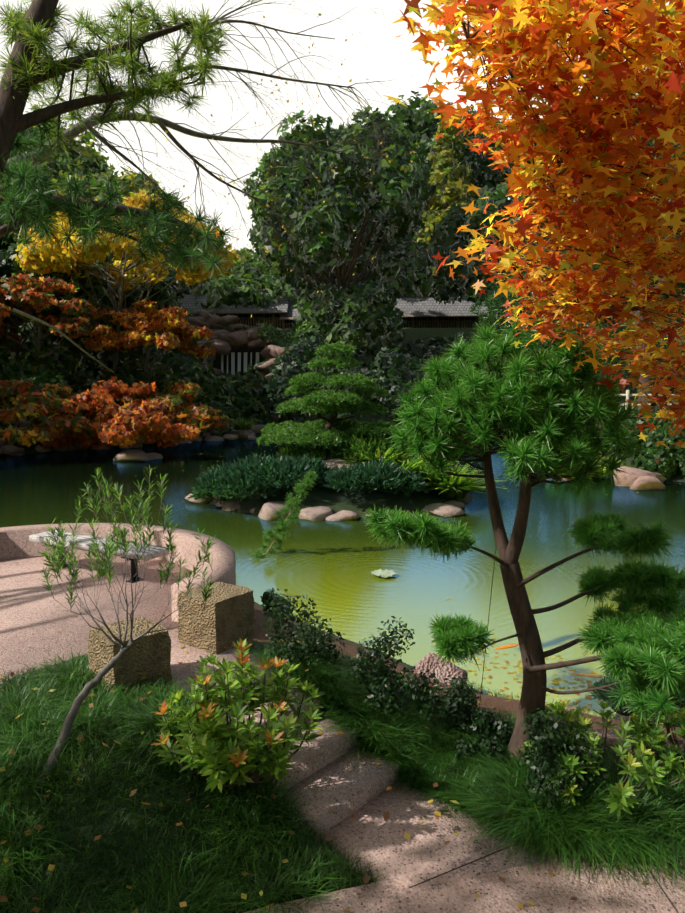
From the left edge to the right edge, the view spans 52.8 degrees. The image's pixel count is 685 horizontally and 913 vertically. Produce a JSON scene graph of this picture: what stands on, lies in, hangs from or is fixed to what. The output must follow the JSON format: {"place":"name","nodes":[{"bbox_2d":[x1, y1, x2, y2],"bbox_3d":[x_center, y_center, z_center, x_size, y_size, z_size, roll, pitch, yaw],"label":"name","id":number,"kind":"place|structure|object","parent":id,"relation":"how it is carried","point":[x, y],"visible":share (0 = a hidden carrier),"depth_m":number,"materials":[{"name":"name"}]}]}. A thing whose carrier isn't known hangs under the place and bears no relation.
{"place":"outdoors","nodes":[
{"label":"outdoors","id":0,"kind":"place"},
{"bbox_2d":[221,352,258,374],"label":"waterfall stream","id":1,"kind":"structure","parent":0,"point":[239,362],"depth_m":80.49,"materials":[{"name":"white liquid"}]},
{"bbox_2d":[0,430,684,717],"bbox_3d":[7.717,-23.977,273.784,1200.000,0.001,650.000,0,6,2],"label":"pond water","id":2,"kind":"structure","parent":0,"point":[327,567],"depth_m":20.00,"materials":[{"name":"green liquid"}]},
{"bbox_2d":[97,408,200,450],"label":"red maple shrub","id":3,"kind":"object","parent":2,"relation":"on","point":[125,428],"depth_m":42.38,"materials":[{"name":"plant"}]},
{"bbox_2d":[372,569,396,577],"bbox_3d":[1.038,2.918,17.238,2.200,0.132,2.200,0,6,2],"label":"fountain bubbler","id":4,"kind":"object","parent":2,"relation":"on","point":[386,573],"visible":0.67,"depth_m":17.20,"materials":[{"name":"white liquid"}]},
{"bbox_2d":[203,440,644,720],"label":"floating leaves","id":5,"kind":"object","parent":2,"relation":"on","point":[559,678],"visible":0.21,"depth_m":11.22,"materials":[{"name":"orange plant"}]},
{"bbox_2d":[494,643,605,676],"bbox_3d":[4.514,3.534,11.993,3.589,0.024,1.464,0,6,2],"label":"koi fish","id":6,"kind":"object","parent":2,"relation":"on","point":[579,674],"visible":0.73,"depth_m":11.40},
{"bbox_2d":[0,0,684,326],"bbox_3d":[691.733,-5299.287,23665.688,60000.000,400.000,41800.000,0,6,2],"label":"sky","id":7,"kind":"structure","parent":0,"point":[387,56],"depth_m":5981.25,"materials":[{"name":"white"}]},
{"bbox_2d":[0,317,684,912],"bbox_3d":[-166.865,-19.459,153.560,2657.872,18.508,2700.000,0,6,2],"label":"ground","id":8,"kind":"structure","parent":0,"point":[414,501],"depth_m":5.23,"materials":[{"name":"green plant"}]},
{"bbox_2d":[2,314,115,379],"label":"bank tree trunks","id":9,"kind":"object","parent":8,"relation":"on","point":[16,347],"visible":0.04,"depth_m":61.94,"materials":[{"name":"brown plant"}]},
{"bbox_2d":[8,308,142,445],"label":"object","id":10,"kind":"object","parent":8,"relation":"on","point":[25,423],"visible":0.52,"depth_m":41.48,"materials":[{"name":"brown plant"}]},
{"bbox_2d":[1,465,216,818],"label":"podocarpus shrub","id":11,"kind":"object","parent":8,"relation":"on","point":[122,533],"depth_m":5.78,"materials":[{"name":"green plant"}]},
{"bbox_2d":[0,523,235,621],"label":"seat wall","id":12,"kind":"structure","parent":8,"relation":"on","point":[15,542],"depth_m":11.18,"materials":[{"name":"concrete"}]},
{"bbox_2d":[0,0,236,279],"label":"pine","id":13,"kind":"object","parent":8,"relation":"on","point":[21,177],"depth_m":7.84,"materials":[{"name":"green plant"}]},
{"bbox_2d":[0,189,237,451],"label":"bank maple","id":14,"kind":"object","parent":8,"relation":"on","point":[64,409],"depth_m":52.90,"materials":[{"name":"orange plant"}]},
{"bbox_2d":[88,616,171,695],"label":"stone block","id":15,"kind":"structure","parent":8,"relation":"on","point":[149,654],"depth_m":6.46,"materials":[{"name":"beige stone"}]},
{"bbox_2d":[0,210,270,436],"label":"red maple shrubs","id":16,"kind":"object","parent":8,"relation":"on","point":[239,397],"visible":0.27,"depth_m":59.56,"materials":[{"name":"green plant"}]},
{"bbox_2d":[0,416,280,460],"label":"bank rocks","id":17,"kind":"object","parent":8,"relation":"on","point":[6,448],"visible":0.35,"depth_m":47.92,"materials":[{"name":"brown stone"}]},
{"bbox_2d":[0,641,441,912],"bbox_3d":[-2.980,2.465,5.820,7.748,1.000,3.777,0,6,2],"label":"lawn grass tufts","id":18,"kind":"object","parent":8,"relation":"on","point":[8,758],"visible":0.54,"depth_m":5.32,"materials":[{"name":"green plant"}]},
{"bbox_2d":[2,0,452,386],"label":"bare branches","id":19,"kind":"object","parent":8,"relation":"on","point":[164,123],"visible":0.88,"depth_m":11.17,"materials":[{"name":"brown plant"}]},
{"bbox_2d":[118,6,448,316],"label":"leaves","id":20,"kind":"object","parent":19,"relation":"attached to","point":[267,205],"visible":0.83,"depth_m":11.36,"materials":[{"name":"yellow plant"}]},
{"bbox_2d":[174,322,294,384],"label":"shrub","id":21,"kind":"object","parent":8,"relation":"on","point":[276,334],"visible":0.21,"depth_m":79.68,"materials":[{"name":"plant"}]},
{"bbox_2d":[151,638,324,792],"bbox_3d":[-0.818,2.042,5.444,1.358,1.182,1.363,0,6,2],"label":"pieris shrub","id":22,"kind":"object","parent":8,"relation":"on","point":[241,755],"depth_m":5.20,"materials":[{"name":"green plant"}]},
{"bbox_2d":[230,416,259,429],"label":"cascading grass plants","id":23,"kind":"object","parent":8,"relation":"on","point":[241,424],"visible":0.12,"depth_m":60.89,"materials":[{"name":"green plant"}]},
{"bbox_2d":[180,310,322,415],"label":"rocks","id":24,"kind":"object","parent":8,"relation":"on","point":[222,344],"visible":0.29,"depth_m":79.31,"materials":[{"name":"stone"}]},
{"bbox_2d":[213,347,264,371],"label":"waterfall recess","id":25,"kind":"object","parent":24,"relation":"in","point":[217,361],"depth_m":81.04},
{"bbox_2d":[223,430,295,441],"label":"cascade rocks","id":26,"kind":"object","parent":8,"relation":"on","point":[234,434],"visible":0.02,"depth_m":59.48,"materials":[{"name":"grey stone"}]},
{"bbox_2d":[246,469,317,558],"bbox_3d":[-1.743,2.141,19.349,2.125,3.556,1.177,0,6,2],"label":"shrub","id":27,"kind":"object","parent":8,"relation":"on","point":[289,504],"depth_m":19.36,"materials":[{"name":"green plant"}]},
{"bbox_2d":[188,432,428,501],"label":"ground cover shrubs","id":28,"kind":"object","parent":8,"relation":"on","point":[291,465],"visible":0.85,"depth_m":25.67,"materials":[{"name":"green plant"}]},
{"bbox_2d":[256,340,403,448],"bbox_3d":[-0.378,-2.459,30.061,6.470,5.112,5.820,0,6,2],"label":"island pine","id":29,"kind":"object","parent":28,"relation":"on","point":[324,401],"depth_m":29.19,"materials":[{"name":"green plant"}]},
{"bbox_2d":[185,459,464,520],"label":"rocks","id":30,"kind":"object","parent":8,"relation":"on","point":[450,508],"visible":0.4,"depth_m":25.00,"materials":[{"name":"beige stone"}]},
{"bbox_2d":[0,560,681,912],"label":"fallen leaves","id":31,"kind":"object","parent":8,"relation":"on","point":[386,816],"visible":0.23,"depth_m":5.18,"materials":[{"name":"orange plant"}]},
{"bbox_2d":[0,80,684,423],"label":"trees","id":32,"kind":"object","parent":8,"relation":"on","point":[367,321],"depth_m":76.91,"materials":[{"name":"green plant"}]},
{"bbox_2d":[0,554,684,912],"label":"path and steps","id":33,"kind":"structure","parent":8,"relation":"on","point":[30,634],"depth_m":5.47,"materials":[{"name":"concrete"}]},
{"bbox_2d":[51,545,142,582],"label":"bench legs","id":34,"kind":"object","parent":33,"relation":"on","point":[133,569],"visible":0.4,"depth_m":10.09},
{"bbox_2d":[29,530,168,560],"bbox_3d":[-3.732,1.332,10.457,2.500,0.095,0.462,3,7,29],"label":"bench seat","id":35,"kind":"object","parent":34,"relation":"on","point":[155,552],"visible":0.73,"depth_m":10.30,"materials":[{"name":"white stone"}]},
{"bbox_2d":[177,582,254,654],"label":"stone block","id":36,"kind":"structure","parent":33,"relation":"on","point":[223,621],"depth_m":7.51,"materials":[{"name":"beige stone"}]},
{"bbox_2d":[409,840,678,912],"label":"paving joints","id":37,"kind":"object","parent":33,"relation":"on","point":[506,848],"visible":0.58,"depth_m":4.90,"materials":[{"name":"brown"}]},
{"bbox_2d":[182,294,506,317],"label":"gallery roof","id":38,"kind":"structure","parent":8,"relation":"on","point":[420,307],"depth_m":93.65,"materials":[{"name":"grey tile"}]},
{"bbox_2d":[186,314,504,327],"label":"roof eaves","id":39,"kind":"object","parent":8,"relation":"on","point":[404,318],"depth_m":93.86,"materials":[{"name":"black wood"}]},
{"bbox_2d":[278,482,414,503],"bbox_3d":[-0.069,1.461,29.636,8.215,1.895,9.189,0,6,2],"label":"island groundcover","id":40,"kind":"object","parent":8,"relation":"on","point":[322,494],"visible":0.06,"depth_m":25.87,"materials":[{"name":"green plant"}]},
{"bbox_2d":[332,446,506,498],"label":"grassy plants","id":41,"kind":"object","parent":8,"relation":"on","point":[453,487],"visible":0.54,"depth_m":27.01,"materials":[{"name":"green plant"}]},
{"bbox_2d":[274,615,584,784],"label":"shrub stems","id":42,"kind":"object","parent":8,"relation":"on","point":[415,691],"visible":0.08,"depth_m":6.64,"materials":[{"name":"plant"}]},
{"bbox_2d":[260,588,608,808],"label":"shrubs","id":43,"kind":"object","parent":8,"relation":"on","point":[275,604],"visible":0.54,"depth_m":6.47,"materials":[{"name":"green plant"}]},
{"bbox_2d":[411,652,467,684],"bbox_3d":[1.266,3.448,10.405,1.262,0.972,0.868,1,6,8],"label":"shore rock","id":44,"kind":"object","parent":8,"relation":"on","point":[430,662],"visible":0.23,"depth_m":10.28,"materials":[{"name":"stone"}]},
{"bbox_2d":[360,317,684,764],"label":"pine","id":45,"kind":"object","parent":8,"relation":"on","point":[636,645],"depth_m":5.61,"materials":[{"name":"green plant"}]},
{"bbox_2d":[479,548,495,707],"bbox_3d":[1.365,1.591,6.478,0.006,2.033,0.565,0,6,-2],"label":"pine guy wire","id":46,"kind":"object","parent":45,"relation":"attached to","point":[488,622],"visible":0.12,"depth_m":6.43,"materials":[{"name":"black metal"}]},
{"bbox_2d":[383,0,684,462],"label":"maple tree","id":47,"kind":"object","parent":8,"relation":"on","point":[605,68],"depth_m":4.05,"materials":[{"name":"orange plant"}]},
{"bbox_2d":[450,459,666,489],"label":"bank rocks","id":48,"kind":"object","parent":8,"relation":"on","point":[638,479],"visible":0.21,"depth_m":32.10,"materials":[{"name":"beige stone"}]},
{"bbox_2d":[451,218,684,403],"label":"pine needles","id":49,"kind":"object","parent":8,"relation":"on","point":[493,312],"visible":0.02,"depth_m":47.74,"materials":[{"name":"green plant"}]},
{"bbox_2d":[506,406,684,480],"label":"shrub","id":50,"kind":"object","parent":8,"relation":"on","point":[674,462],"visible":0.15,"depth_m":34.28,"materials":[{"name":"green plant"}]},
{"bbox_2d":[520,700,684,818],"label":"shrub","id":51,"kind":"object","parent":8,"relation":"on","point":[620,795],"depth_m":5.79,"materials":[{"name":"green plant"}]},
{"bbox_2d":[565,705,684,760],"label":"bank rocks","id":52,"kind":"object","parent":8,"relation":"on","point":[611,737],"visible":0.08,"depth_m":6.41,"materials":[{"name":"brown stone"}]},
{"bbox_2d":[597,230,677,443],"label":"bank trunks","id":53,"kind":"object","parent":8,"relation":"on","point":[646,379],"visible":0.08,"depth_m":40.85,"materials":[{"name":"brown plant"}]},
{"bbox_2d":[590,589,684,726],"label":"juniper shrub","id":54,"kind":"object","parent":8,"relation":"on","point":[600,694],"depth_m":8.70,"materials":[{"name":"green plant"}]},
{"bbox_2d":[612,390,676,417],"bbox_3d":[20.285,-2.637,40.670,12.500,2.600,3.380,0,6,2],"label":"wooden fence","id":55,"kind":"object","parent":8,"relation":"on","point":[627,394],"depth_m":39.25,"materials":[{"name":"white wood"}]},
{"bbox_2d":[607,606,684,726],"bbox_3d":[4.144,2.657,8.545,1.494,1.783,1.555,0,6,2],"label":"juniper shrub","id":56,"kind":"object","parent":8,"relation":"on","point":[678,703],"visible":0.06,"depth_m":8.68,"materials":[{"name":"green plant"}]},
{"bbox_2d":[620,414,684,473],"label":"clipped shrub","id":57,"kind":"object","parent":8,"relation":"on","point":[662,456],"depth_m":34.27,"materials":[{"name":"green"}]},
{"bbox_2d":[188,312,502,327],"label":"building wall","id":58,"kind":"structure","parent":0,"point":[411,323],"depth_m":93.16,"materials":[{"name":"brown wood"}]},
{"bbox_2d":[244,637,684,890],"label":"mondo grass","id":59,"kind":"structure","parent":0,"point":[653,823],"depth_m":5.66,"materials":[{"name":"green plant"}]}
]}

